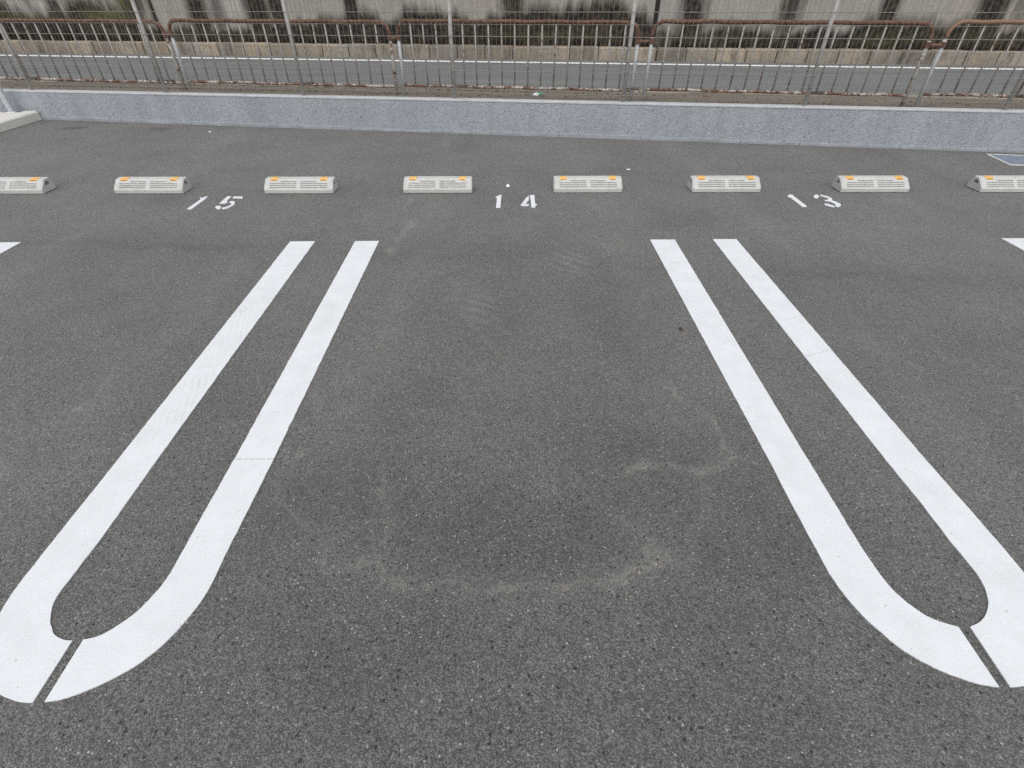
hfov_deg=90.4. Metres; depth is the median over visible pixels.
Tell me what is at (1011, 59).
kerb
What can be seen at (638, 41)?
pipe barrier
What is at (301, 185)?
wheel stop
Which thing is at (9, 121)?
corner kerb
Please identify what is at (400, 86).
kerb
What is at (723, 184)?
wheel stop
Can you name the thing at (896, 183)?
wheel stop
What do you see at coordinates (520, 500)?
parking lot
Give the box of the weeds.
[0,26,1022,50]
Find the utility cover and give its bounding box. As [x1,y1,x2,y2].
[986,154,1023,165]
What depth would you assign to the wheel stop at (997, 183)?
4.36 m
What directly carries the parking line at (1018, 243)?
on the parking lot
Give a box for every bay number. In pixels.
[187,196,242,209]
[495,195,536,207]
[787,195,840,206]
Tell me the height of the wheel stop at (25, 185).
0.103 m
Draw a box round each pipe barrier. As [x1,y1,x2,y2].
[0,18,186,89]
[167,18,400,94]
[396,19,654,100]
[641,19,947,106]
[914,19,1023,106]
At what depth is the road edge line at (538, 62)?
9.71 m
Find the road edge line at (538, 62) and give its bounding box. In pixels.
[0,55,1023,69]
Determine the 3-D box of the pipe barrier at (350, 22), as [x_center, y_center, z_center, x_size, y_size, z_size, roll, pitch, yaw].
[-2.863,-4.145,6.487,3.056,0.842,0.059,5,39,6]
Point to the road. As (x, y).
(534, 76)
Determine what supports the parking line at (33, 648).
on the parking lot
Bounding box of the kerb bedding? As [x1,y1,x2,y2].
[1,44,999,64]
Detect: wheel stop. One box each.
[0,177,55,193]
[114,177,191,192]
[264,177,337,192]
[403,176,472,192]
[553,176,621,191]
[687,176,760,191]
[831,175,909,191]
[967,175,1023,191]
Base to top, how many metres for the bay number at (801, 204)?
0.004 m
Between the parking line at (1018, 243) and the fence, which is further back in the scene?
the fence
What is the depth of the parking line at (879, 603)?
1.80 m
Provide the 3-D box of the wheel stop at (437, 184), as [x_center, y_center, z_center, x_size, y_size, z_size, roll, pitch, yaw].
[-0.637,-1.726,4.386,0.588,0.103,0.165,0,39,0]
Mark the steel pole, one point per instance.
(6, 102)
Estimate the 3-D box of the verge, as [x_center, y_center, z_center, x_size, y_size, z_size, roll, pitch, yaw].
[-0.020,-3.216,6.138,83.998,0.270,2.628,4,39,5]
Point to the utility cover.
(1013, 160)
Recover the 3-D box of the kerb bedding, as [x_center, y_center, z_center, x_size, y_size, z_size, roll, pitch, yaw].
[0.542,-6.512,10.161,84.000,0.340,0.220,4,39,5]
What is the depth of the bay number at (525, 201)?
4.19 m
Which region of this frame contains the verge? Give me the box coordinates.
[0,81,1023,108]
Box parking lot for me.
[0,120,1023,767]
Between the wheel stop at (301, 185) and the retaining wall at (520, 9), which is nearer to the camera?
the wheel stop at (301, 185)
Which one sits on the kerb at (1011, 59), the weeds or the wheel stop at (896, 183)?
the weeds
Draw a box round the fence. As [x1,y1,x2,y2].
[0,0,1023,110]
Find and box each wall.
[0,0,1023,50]
[0,89,1023,152]
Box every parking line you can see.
[0,241,378,702]
[0,242,20,253]
[650,239,1023,687]
[1001,238,1023,250]
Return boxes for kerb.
[0,40,1023,65]
[0,79,1023,98]
[0,111,42,132]
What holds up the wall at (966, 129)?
on the parking lot
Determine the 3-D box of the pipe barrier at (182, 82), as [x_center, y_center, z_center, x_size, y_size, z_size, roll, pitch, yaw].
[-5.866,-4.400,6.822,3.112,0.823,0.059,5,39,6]
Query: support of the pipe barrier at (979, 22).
on the verge
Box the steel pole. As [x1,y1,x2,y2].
[0,85,15,112]
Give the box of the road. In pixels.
[0,53,1023,94]
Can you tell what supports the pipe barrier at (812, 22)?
on the verge
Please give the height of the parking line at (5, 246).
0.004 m
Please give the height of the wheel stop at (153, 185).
0.103 m
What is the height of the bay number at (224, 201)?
0.004 m
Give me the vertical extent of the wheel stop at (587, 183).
0.103 m

